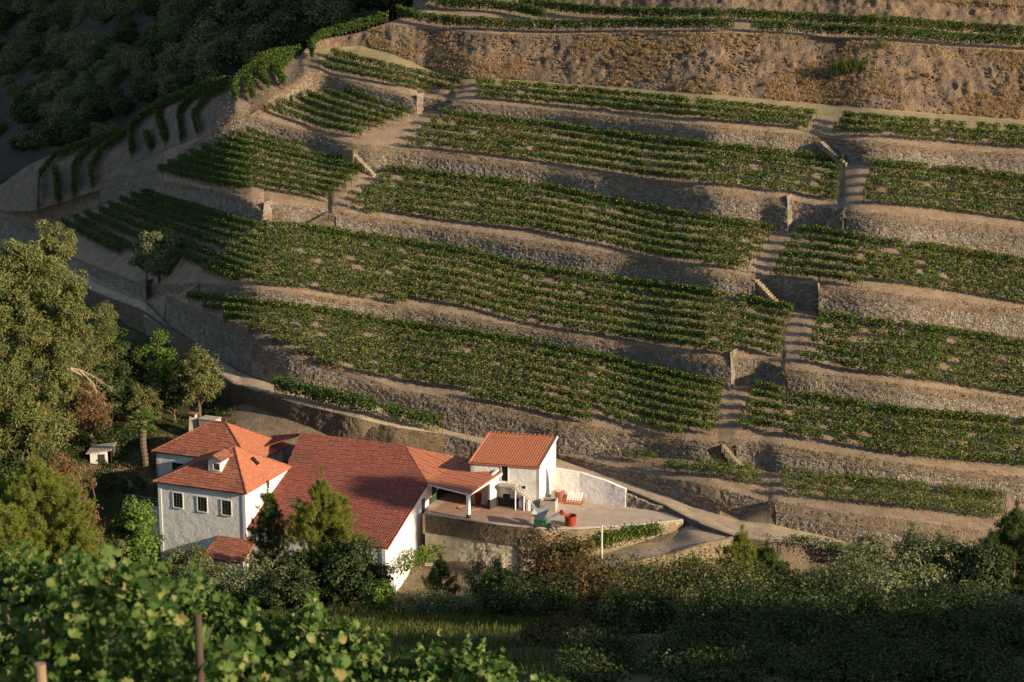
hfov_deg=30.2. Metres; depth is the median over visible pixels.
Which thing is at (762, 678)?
undergrowth
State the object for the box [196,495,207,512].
window
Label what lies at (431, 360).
vine row
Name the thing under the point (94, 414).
dry bush
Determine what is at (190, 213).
vine row
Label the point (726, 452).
stone stairs
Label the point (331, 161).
vine row
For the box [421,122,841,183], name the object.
vine row
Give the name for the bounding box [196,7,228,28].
ravine tree
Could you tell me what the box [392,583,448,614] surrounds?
silver shrub
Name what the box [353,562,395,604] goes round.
oak tree
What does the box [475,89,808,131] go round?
vine row
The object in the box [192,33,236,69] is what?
ravine tree
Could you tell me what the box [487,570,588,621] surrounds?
bush
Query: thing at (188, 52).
ravine tree
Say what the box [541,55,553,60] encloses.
dry shrub
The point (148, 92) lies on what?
ravine tree
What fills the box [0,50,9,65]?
ravine tree
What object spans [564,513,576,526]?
vat
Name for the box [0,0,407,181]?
ravine hillside
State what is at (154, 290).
terrace wall
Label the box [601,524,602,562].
utility pole
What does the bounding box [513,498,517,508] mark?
churn
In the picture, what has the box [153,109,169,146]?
vine row
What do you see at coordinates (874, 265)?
vine row
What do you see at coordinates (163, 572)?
scrub bush
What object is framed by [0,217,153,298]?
terrace wall
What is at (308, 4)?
ravine tree
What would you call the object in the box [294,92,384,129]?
vine row
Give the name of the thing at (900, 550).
olive tree
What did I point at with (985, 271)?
vine row
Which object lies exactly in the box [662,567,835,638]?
bush
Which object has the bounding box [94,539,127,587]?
scrub bush
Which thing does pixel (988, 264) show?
vine row
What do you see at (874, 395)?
terrace wall
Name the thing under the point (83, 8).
ravine tree
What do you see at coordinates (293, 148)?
vine row
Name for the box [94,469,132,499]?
curved wall
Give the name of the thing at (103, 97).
ravine tree
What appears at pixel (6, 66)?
ravine tree
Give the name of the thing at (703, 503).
terrace wall
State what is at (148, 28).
ravine tree
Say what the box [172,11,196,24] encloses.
ravine tree
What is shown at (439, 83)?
vine row
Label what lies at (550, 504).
trough
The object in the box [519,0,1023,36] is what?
vine row
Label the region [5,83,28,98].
ravine tree
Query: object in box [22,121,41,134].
ravine tree
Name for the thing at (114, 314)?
slim shrub
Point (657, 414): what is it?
vine row
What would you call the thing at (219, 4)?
ravine tree
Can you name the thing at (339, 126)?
vine row
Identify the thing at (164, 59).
ravine tree
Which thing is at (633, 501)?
rubble wall
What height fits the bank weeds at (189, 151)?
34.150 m
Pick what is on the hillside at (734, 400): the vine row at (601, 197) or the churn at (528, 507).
the vine row at (601, 197)
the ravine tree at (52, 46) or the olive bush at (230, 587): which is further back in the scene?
the ravine tree at (52, 46)
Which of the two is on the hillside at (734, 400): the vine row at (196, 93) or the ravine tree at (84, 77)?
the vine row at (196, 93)
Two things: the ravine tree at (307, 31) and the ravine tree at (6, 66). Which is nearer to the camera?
the ravine tree at (307, 31)
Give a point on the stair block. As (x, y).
(348, 154)
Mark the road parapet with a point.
(130, 316)
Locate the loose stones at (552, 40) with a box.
[369,24,1023,118]
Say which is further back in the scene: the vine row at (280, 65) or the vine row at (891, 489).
the vine row at (280, 65)
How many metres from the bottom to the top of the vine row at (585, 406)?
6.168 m
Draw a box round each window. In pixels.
[171,461,183,470]
[172,491,183,508]
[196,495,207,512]
[220,499,231,516]
[421,496,425,515]
[520,485,526,489]
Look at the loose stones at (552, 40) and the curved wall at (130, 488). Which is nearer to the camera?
the curved wall at (130, 488)
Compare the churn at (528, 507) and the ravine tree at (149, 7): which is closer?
the churn at (528, 507)
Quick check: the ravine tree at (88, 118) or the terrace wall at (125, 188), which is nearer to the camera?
the terrace wall at (125, 188)
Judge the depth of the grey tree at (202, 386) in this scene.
260.11 m
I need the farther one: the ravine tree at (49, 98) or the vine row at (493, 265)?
the ravine tree at (49, 98)
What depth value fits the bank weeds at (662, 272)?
271.07 m
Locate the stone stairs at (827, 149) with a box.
[818,141,848,166]
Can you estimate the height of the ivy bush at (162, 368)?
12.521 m
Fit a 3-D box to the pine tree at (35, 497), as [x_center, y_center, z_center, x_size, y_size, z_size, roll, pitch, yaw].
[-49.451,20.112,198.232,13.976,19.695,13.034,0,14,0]
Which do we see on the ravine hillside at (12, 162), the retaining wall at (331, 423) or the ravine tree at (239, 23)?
the ravine tree at (239, 23)
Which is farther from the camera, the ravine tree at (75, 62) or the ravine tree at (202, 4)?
the ravine tree at (75, 62)
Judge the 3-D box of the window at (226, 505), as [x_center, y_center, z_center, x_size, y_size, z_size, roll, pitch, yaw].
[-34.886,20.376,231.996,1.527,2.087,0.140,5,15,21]
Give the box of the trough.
[540,497,557,511]
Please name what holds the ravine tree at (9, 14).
on the ravine hillside at (12, 162)
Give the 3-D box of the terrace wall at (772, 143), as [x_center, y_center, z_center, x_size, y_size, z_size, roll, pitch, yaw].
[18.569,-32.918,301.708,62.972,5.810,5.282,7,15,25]
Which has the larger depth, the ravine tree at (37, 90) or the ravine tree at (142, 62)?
the ravine tree at (37, 90)
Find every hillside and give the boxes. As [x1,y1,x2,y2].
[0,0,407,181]
[0,0,1023,586]
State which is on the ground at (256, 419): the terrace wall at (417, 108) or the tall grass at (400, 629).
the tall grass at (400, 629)
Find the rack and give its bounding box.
[563,492,582,504]
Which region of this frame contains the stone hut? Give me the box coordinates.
[86,442,116,464]
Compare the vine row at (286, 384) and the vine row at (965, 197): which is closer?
the vine row at (286, 384)
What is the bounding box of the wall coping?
[425,513,682,529]
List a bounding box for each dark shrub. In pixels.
[39,370,86,429]
[86,360,143,420]
[104,327,151,389]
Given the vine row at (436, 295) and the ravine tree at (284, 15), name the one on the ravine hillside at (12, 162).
the ravine tree at (284, 15)
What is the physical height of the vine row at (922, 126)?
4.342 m
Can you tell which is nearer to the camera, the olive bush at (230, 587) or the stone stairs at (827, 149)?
the olive bush at (230, 587)
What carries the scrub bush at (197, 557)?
on the ground at (256, 419)
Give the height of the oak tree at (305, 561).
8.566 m
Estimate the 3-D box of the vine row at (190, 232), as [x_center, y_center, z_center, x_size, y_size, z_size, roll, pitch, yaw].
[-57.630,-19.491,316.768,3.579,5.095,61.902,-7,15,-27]
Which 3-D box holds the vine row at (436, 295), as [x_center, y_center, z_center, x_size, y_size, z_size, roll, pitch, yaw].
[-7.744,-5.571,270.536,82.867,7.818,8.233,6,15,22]
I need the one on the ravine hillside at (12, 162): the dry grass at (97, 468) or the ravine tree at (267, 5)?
the ravine tree at (267, 5)
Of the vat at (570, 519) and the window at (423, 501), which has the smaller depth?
the vat at (570, 519)
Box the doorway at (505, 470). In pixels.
[501,466,508,480]
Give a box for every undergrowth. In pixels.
[0,334,238,495]
[77,547,1023,681]
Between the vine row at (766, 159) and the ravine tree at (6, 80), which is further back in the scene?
the ravine tree at (6, 80)
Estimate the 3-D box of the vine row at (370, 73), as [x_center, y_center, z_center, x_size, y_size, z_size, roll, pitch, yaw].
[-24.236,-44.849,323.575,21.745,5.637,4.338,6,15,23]
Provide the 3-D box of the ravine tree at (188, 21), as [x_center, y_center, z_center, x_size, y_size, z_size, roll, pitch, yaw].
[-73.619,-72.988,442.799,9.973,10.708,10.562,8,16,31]
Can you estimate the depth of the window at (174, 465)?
247.60 m
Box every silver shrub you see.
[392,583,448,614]
[426,588,489,617]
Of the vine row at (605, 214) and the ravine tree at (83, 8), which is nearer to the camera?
the vine row at (605, 214)
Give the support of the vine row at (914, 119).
on the hillside at (734, 400)
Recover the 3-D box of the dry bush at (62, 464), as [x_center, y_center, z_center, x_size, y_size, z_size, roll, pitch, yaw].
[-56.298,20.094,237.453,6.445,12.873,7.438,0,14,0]
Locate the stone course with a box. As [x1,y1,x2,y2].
[425,515,539,546]
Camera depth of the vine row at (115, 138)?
351.32 m
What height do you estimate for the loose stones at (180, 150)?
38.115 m
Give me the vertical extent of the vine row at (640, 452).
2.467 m
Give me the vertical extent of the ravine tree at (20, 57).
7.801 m
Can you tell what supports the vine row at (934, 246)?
on the hillside at (734, 400)
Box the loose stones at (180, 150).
[11,45,319,231]
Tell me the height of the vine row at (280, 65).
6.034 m
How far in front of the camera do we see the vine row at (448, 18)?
327.12 m
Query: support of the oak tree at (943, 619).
on the ground at (256, 419)
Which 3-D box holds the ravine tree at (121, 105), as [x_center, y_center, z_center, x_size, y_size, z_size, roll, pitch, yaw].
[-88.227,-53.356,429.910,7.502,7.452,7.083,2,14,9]
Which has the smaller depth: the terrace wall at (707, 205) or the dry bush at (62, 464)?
the dry bush at (62, 464)
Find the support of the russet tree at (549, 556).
on the ground at (256, 419)
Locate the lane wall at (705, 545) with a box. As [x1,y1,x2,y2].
[599,536,733,583]
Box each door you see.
[98,454,104,464]
[432,487,435,501]
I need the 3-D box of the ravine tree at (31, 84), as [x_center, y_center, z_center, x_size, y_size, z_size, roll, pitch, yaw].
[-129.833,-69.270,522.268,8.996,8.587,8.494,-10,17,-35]
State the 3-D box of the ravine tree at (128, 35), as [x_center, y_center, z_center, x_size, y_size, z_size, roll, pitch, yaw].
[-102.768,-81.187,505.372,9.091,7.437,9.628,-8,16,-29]
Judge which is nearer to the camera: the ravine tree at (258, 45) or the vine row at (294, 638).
the vine row at (294, 638)
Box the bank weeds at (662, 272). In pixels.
[240,72,1023,532]
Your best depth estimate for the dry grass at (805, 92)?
313.55 m
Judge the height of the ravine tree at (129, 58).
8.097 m
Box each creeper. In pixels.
[390,540,446,583]
[543,540,600,553]
[591,519,668,550]
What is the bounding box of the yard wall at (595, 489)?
[551,467,626,507]
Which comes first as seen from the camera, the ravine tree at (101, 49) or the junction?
the junction
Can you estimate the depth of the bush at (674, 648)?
101.84 m
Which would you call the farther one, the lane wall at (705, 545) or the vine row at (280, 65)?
the vine row at (280, 65)
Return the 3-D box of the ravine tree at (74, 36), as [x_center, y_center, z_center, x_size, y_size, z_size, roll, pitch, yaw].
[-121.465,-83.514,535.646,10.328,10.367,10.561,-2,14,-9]
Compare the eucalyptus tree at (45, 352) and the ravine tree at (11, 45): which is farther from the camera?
the ravine tree at (11, 45)
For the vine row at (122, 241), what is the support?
on the hillside at (734, 400)
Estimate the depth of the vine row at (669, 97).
305.62 m
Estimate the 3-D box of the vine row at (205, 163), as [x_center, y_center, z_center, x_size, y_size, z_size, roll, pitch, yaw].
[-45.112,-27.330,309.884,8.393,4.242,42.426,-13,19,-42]
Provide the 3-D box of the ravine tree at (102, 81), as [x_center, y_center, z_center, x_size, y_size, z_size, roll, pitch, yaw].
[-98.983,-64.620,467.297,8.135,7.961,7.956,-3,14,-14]
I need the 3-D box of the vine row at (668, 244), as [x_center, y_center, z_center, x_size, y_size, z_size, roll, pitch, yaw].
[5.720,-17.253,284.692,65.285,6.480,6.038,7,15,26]
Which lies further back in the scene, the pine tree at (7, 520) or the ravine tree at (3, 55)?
the ravine tree at (3, 55)
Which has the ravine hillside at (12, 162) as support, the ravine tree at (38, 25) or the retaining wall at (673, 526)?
the ravine tree at (38, 25)
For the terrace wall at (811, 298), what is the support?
on the hillside at (734, 400)
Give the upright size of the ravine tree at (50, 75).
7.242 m
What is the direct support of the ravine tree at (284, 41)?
on the ravine hillside at (12, 162)
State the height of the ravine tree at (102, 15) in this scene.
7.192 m
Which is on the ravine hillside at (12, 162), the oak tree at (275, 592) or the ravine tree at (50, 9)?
the ravine tree at (50, 9)
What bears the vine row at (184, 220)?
on the hillside at (734, 400)
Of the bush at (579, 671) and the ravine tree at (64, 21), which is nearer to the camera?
the bush at (579, 671)
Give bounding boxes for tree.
[0,4,17,21]
[0,31,17,57]
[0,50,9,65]
[0,55,21,73]
[0,73,14,86]
[0,119,7,134]
[0,218,93,473]
[0,429,56,483]
[0,444,104,570]
[0,498,45,561]
[1,394,78,455]
[2,35,25,54]
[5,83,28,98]
[5,90,43,124]
[6,49,29,67]
[7,0,34,14]
[8,131,27,151]
[14,129,41,148]
[15,21,42,41]
[21,32,52,58]
[22,74,48,96]
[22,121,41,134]
[26,7,60,32]
[26,11,41,22]
[26,81,49,102]
[28,0,52,13]
[28,50,59,75]
[35,70,52,80]
[35,101,56,116]
[36,114,72,148]
[39,67,71,96]
[39,114,53,127]
[40,31,65,55]
[42,91,55,101]
[43,4,57,16]
[45,99,77,128]
[46,9,75,33]
[46,23,63,40]
[46,67,68,82]
[47,363,119,436]
[48,53,71,70]
[51,81,95,107]
[53,0,79,14]
[53,508,109,578]
[57,28,94,59]
[61,28,92,53]
[61,118,93,142]
[62,58,97,85]
[63,103,105,131]
[66,46,96,69]
[66,81,105,114]
[68,67,96,88]
[71,0,97,19]
[74,98,111,121]
[83,28,118,53]
[85,81,125,119]
[88,118,121,138]
[89,5,111,23]
[89,59,106,78]
[91,35,120,61]
[92,63,123,87]
[96,58,123,74]
[100,64,130,84]
[102,0,132,17]
[103,43,129,63]
[103,494,167,578]
[105,89,135,116]
[108,22,140,43]
[112,42,131,54]
[114,15,137,28]
[116,0,133,15]
[118,47,139,72]
[124,72,160,102]
[127,0,140,12]
[127,227,184,286]
[127,407,156,472]
[129,44,158,71]
[132,23,174,51]
[133,68,154,83]
[134,0,165,20]
[140,26,184,61]
[141,18,161,34]
[149,68,172,84]
[153,38,180,70]
[156,0,184,21]
[157,11,181,32]
[157,72,186,96]
[169,37,197,64]
[169,343,226,424]
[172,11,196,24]
[172,58,202,85]
[175,39,202,66]
[177,5,211,38]
[182,14,223,45]
[188,0,221,11]
[191,64,220,83]
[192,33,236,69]
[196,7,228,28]
[203,30,255,64]
[210,0,242,20]
[215,0,272,39]
[217,25,254,42]
[221,0,251,12]
[234,37,266,65]
[237,565,320,611]
[242,17,277,50]
[243,3,271,24]
[244,0,280,14]
[245,480,293,575]
[254,17,308,48]
[268,0,285,8]
[268,13,295,39]
[271,7,307,31]
[272,2,313,27]
[278,550,326,604]
[280,467,369,608]
[293,15,324,43]
[301,0,344,29]
[301,0,356,37]
[312,534,380,608]
[332,0,356,16]
[338,13,366,33]
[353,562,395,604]
[356,8,381,27]
[377,0,411,19]
[421,553,461,612]
[461,545,512,599]
[474,564,540,614]
[509,520,606,584]
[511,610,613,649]
[527,550,644,616]
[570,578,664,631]
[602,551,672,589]
[607,574,714,625]
[667,555,714,584]
[713,523,761,601]
[724,563,873,618]
[731,592,887,656]
[742,539,799,589]
[783,580,936,644]
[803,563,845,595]
[836,529,891,611]
[875,537,947,610]
[890,583,1020,640]
[896,520,958,608]
[926,535,1013,597]
[942,579,1023,621]
[977,498,1023,599]
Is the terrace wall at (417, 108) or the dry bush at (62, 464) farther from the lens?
the terrace wall at (417, 108)
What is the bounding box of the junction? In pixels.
[688,508,779,529]
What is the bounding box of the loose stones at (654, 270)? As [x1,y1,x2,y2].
[164,72,1023,540]
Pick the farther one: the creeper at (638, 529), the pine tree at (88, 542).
the creeper at (638, 529)
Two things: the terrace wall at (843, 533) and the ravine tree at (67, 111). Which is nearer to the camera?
the terrace wall at (843, 533)
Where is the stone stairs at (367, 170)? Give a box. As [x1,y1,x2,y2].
[354,154,375,177]
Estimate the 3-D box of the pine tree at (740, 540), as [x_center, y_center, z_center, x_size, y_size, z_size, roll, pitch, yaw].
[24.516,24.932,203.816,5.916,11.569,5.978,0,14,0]
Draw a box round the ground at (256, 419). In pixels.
[0,271,1023,681]
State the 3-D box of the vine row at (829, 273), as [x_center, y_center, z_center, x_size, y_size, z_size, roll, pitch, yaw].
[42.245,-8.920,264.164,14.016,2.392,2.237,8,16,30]
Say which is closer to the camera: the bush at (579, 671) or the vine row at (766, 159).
the bush at (579, 671)
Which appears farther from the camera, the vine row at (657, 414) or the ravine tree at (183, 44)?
the ravine tree at (183, 44)
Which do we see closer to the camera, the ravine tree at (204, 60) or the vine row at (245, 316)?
the vine row at (245, 316)
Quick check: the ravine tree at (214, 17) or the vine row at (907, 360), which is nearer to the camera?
the vine row at (907, 360)
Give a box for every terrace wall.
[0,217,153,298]
[100,181,272,226]
[150,283,191,296]
[166,118,343,165]
[166,303,721,462]
[200,287,736,388]
[270,205,327,225]
[280,78,423,114]
[336,217,754,303]
[346,147,792,232]
[423,97,449,110]
[456,105,823,159]
[558,456,719,514]
[720,487,765,515]
[733,358,781,384]
[736,445,1023,503]
[755,276,817,312]
[776,513,980,553]
[787,375,1023,425]
[790,200,839,229]
[817,281,1023,346]
[826,144,1023,181]
[846,218,1023,264]
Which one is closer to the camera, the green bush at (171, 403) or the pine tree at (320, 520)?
the pine tree at (320, 520)
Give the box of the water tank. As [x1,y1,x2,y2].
[198,415,221,425]
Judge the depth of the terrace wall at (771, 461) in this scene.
236.62 m
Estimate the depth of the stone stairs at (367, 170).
305.51 m
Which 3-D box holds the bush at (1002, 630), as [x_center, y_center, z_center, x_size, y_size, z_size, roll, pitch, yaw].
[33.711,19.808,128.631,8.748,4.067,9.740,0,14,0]
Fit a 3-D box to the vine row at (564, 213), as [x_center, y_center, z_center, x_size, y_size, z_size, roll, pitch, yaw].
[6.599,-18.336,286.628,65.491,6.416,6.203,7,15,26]
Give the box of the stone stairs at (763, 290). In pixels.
[753,279,783,311]
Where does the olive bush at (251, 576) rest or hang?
on the ground at (256, 419)
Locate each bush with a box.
[44,451,86,514]
[50,473,108,547]
[69,380,113,444]
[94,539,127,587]
[126,478,160,546]
[134,328,178,408]
[138,560,190,590]
[150,538,218,579]
[154,365,185,423]
[173,560,246,609]
[181,545,228,578]
[232,554,288,607]
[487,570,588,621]
[529,640,636,681]
[556,622,663,675]
[592,580,703,634]
[601,547,781,629]
[634,627,758,675]
[640,642,767,681]
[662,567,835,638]
[797,534,978,615]
[897,638,1023,681]
[946,594,1023,656]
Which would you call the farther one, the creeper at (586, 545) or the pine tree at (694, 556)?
the creeper at (586, 545)
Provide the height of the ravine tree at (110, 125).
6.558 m
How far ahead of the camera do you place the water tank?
257.18 m
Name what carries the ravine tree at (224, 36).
on the ravine hillside at (12, 162)
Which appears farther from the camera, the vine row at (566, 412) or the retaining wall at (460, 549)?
the vine row at (566, 412)
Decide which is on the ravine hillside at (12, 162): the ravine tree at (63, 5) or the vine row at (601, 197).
the ravine tree at (63, 5)
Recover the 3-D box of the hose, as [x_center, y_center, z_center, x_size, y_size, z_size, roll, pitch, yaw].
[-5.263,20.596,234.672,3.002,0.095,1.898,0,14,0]
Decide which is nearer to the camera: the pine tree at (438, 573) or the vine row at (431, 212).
the pine tree at (438, 573)
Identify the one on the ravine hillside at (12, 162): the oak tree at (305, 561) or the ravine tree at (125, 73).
the ravine tree at (125, 73)
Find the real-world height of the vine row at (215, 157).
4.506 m
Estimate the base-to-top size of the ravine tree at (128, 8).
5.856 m
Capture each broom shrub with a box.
[827,52,875,74]
[863,38,893,48]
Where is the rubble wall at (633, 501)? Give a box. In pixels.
[626,493,666,511]
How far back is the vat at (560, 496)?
236.81 m
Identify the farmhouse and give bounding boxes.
[151,411,501,595]
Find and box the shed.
[468,431,557,510]
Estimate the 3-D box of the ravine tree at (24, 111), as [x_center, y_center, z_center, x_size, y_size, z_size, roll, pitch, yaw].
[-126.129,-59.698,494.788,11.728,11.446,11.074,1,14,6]
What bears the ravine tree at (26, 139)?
on the ravine hillside at (12, 162)
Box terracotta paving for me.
[432,495,532,525]
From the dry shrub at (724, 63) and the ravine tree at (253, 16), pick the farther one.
the ravine tree at (253, 16)
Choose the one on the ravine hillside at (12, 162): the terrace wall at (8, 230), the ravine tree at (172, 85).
the ravine tree at (172, 85)
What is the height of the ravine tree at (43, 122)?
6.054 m
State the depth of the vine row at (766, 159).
296.19 m
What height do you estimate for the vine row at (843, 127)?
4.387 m
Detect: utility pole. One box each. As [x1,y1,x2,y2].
[520,538,521,579]
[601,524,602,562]
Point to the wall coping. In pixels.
(577, 528)
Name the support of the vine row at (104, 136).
on the hillside at (734, 400)
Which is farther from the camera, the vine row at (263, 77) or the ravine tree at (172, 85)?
the ravine tree at (172, 85)
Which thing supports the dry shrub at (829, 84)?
on the hillside at (734, 400)
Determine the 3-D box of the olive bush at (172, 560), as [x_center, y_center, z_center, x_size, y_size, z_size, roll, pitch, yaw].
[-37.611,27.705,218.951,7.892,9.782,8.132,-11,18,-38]
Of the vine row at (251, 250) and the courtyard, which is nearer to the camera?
the courtyard
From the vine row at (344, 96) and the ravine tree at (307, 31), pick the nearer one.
the vine row at (344, 96)
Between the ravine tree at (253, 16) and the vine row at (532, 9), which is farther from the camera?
the ravine tree at (253, 16)
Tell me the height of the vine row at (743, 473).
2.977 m
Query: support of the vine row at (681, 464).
on the hillside at (734, 400)
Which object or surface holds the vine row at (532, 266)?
on the hillside at (734, 400)
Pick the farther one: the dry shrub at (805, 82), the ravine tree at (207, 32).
the ravine tree at (207, 32)
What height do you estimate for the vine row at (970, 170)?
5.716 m
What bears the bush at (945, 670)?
on the ground at (256, 419)
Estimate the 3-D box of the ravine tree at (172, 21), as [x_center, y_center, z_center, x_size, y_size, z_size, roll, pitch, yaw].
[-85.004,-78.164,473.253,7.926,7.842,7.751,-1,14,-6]
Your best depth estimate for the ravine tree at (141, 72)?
442.80 m
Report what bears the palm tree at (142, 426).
on the ground at (256, 419)
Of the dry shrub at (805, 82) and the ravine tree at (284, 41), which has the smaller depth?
the dry shrub at (805, 82)
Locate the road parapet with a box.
[81,287,221,392]
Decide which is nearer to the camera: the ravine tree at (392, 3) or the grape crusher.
the grape crusher
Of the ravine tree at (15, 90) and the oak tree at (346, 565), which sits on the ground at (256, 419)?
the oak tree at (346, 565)
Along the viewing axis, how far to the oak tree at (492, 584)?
188.50 m
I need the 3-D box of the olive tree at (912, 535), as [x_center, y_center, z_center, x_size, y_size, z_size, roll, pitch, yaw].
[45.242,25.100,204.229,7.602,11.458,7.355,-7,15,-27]
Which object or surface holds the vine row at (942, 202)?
on the hillside at (734, 400)
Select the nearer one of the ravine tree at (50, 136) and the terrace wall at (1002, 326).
the terrace wall at (1002, 326)
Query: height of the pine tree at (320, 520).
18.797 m
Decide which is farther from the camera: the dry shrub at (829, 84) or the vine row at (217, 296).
the dry shrub at (829, 84)
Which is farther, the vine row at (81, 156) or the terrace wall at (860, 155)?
the vine row at (81, 156)
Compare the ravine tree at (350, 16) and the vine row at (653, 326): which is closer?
the vine row at (653, 326)
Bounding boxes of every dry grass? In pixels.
[2,347,188,488]
[367,0,1023,118]
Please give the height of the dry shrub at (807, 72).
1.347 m
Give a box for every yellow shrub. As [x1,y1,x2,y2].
[300,590,319,604]
[355,578,394,612]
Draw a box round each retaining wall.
[218,375,443,452]
[425,533,539,570]
[444,434,480,458]
[540,517,683,557]
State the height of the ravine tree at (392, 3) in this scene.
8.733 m
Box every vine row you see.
[0,540,310,676]
[0,545,356,681]
[0,545,575,681]
[37,126,121,215]
[50,165,63,205]
[60,217,122,254]
[68,135,100,200]
[72,213,137,252]
[83,209,209,267]
[87,127,127,188]
[97,205,216,257]
[105,199,228,250]
[118,195,239,240]
[126,75,228,158]
[130,191,248,234]
[140,188,260,230]
[142,129,154,153]
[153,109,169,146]
[155,164,254,191]
[165,158,331,201]
[176,80,218,144]
[177,153,335,195]
[185,291,724,391]
[188,148,346,191]
[190,79,227,135]
[199,143,352,185]
[199,262,241,283]
[201,300,722,395]
[210,255,406,305]
[214,139,358,179]
[217,251,734,356]
[222,310,722,409]
[226,247,782,357]
[227,134,363,173]
[228,44,301,102]
[232,240,785,349]
[236,130,341,165]
[240,235,785,337]
[241,64,259,103]
[245,125,305,149]
[246,230,788,331]
[247,320,719,415]
[255,47,294,91]
[256,226,791,323]
[261,219,794,314]
[265,103,363,138]
[270,51,294,86]
[271,332,719,427]
[271,374,445,433]
[280,97,371,132]
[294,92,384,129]
[295,344,716,436]
[304,88,393,125]
[307,9,388,60]
[315,355,683,437]
[317,58,431,93]
[322,85,403,121]
[324,53,454,93]
[330,47,462,87]
[343,84,412,116]
[349,196,748,272]
[355,191,754,265]
[361,186,760,257]
[370,178,763,249]
[376,172,769,241]
[382,163,775,233]
[395,4,735,32]
[406,137,838,200]
[415,130,839,188]
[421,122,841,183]
[430,114,841,173]
[433,0,547,18]
[438,107,844,161]
[466,388,592,424]
[475,76,817,118]
[475,83,811,124]
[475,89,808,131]
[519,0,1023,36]
[620,446,658,463]
[659,457,705,476]
[693,454,763,479]
[707,463,764,486]
[736,415,1023,467]
[739,407,1023,453]
[745,397,1023,447]
[748,387,1023,434]
[750,18,1023,48]
[751,378,1023,425]
[763,533,882,554]
[769,265,863,288]
[775,257,1023,303]
[778,249,1023,293]
[780,464,1006,503]
[780,472,1006,510]
[783,482,1007,520]
[784,241,1023,283]
[789,533,882,555]
[790,233,1023,275]
[796,224,1023,265]
[799,349,1023,396]
[805,342,1023,384]
[808,332,1023,376]
[811,325,1023,364]
[814,316,1023,356]
[817,308,1023,347]
[832,122,1023,149]
[838,116,1023,139]
[841,110,1023,131]
[862,183,1023,210]
[862,192,1023,220]
[865,174,1023,200]
[868,157,1023,183]
[868,166,1023,193]
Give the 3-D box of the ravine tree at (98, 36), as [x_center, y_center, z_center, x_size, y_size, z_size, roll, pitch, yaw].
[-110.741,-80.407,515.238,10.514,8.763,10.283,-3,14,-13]
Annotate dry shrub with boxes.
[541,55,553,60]
[642,49,654,54]
[669,83,682,89]
[696,74,706,79]
[717,61,730,66]
[723,65,737,71]
[753,57,765,62]
[760,82,769,86]
[798,69,812,75]
[798,80,810,85]
[826,82,840,88]
[834,75,845,81]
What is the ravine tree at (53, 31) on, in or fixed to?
on the ravine hillside at (12, 162)
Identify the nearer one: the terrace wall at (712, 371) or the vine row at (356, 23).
the terrace wall at (712, 371)
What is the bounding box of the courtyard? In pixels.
[423,492,683,534]
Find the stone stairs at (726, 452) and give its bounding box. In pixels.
[721,444,742,469]
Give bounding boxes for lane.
[591,522,748,572]
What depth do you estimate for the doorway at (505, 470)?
234.39 m
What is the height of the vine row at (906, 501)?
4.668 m
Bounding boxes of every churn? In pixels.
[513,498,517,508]
[518,498,522,508]
[526,500,530,510]
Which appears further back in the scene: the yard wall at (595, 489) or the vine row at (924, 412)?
the vine row at (924, 412)
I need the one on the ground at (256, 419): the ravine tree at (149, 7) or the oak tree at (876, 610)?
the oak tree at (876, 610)
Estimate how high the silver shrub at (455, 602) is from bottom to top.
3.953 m
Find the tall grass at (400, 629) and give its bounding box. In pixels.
[245,603,625,678]
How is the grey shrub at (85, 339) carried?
on the ground at (256, 419)
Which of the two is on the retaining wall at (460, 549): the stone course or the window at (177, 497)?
the stone course
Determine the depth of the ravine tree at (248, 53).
393.29 m
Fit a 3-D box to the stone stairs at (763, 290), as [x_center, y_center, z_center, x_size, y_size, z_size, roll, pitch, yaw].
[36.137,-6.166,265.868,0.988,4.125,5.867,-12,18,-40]
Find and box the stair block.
[342,148,358,169]
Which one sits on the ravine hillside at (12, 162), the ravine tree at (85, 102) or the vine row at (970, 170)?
the ravine tree at (85, 102)
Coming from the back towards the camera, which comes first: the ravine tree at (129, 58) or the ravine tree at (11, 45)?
the ravine tree at (11, 45)
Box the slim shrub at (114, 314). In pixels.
[95,303,118,356]
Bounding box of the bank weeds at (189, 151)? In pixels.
[8,56,320,226]
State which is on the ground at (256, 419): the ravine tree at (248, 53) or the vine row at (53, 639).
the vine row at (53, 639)
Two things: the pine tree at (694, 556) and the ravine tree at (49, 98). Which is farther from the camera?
the ravine tree at (49, 98)
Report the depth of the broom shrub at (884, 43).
306.18 m
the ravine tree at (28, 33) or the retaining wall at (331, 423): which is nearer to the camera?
the retaining wall at (331, 423)
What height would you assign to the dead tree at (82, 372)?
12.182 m
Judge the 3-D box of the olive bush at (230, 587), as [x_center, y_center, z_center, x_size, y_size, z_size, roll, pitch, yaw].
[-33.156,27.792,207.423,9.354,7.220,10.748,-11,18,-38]
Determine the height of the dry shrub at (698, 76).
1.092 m
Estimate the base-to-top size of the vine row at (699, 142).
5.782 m
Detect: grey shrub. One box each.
[60,334,104,423]
[74,300,124,408]
[123,382,164,423]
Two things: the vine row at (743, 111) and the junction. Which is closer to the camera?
the junction
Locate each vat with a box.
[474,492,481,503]
[554,490,564,501]
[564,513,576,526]
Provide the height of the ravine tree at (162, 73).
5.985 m
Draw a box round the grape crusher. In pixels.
[525,508,564,528]
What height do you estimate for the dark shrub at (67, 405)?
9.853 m
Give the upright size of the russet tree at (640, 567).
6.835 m
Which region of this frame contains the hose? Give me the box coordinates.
[457,505,480,509]
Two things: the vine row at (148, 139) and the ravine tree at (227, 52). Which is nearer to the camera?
the vine row at (148, 139)

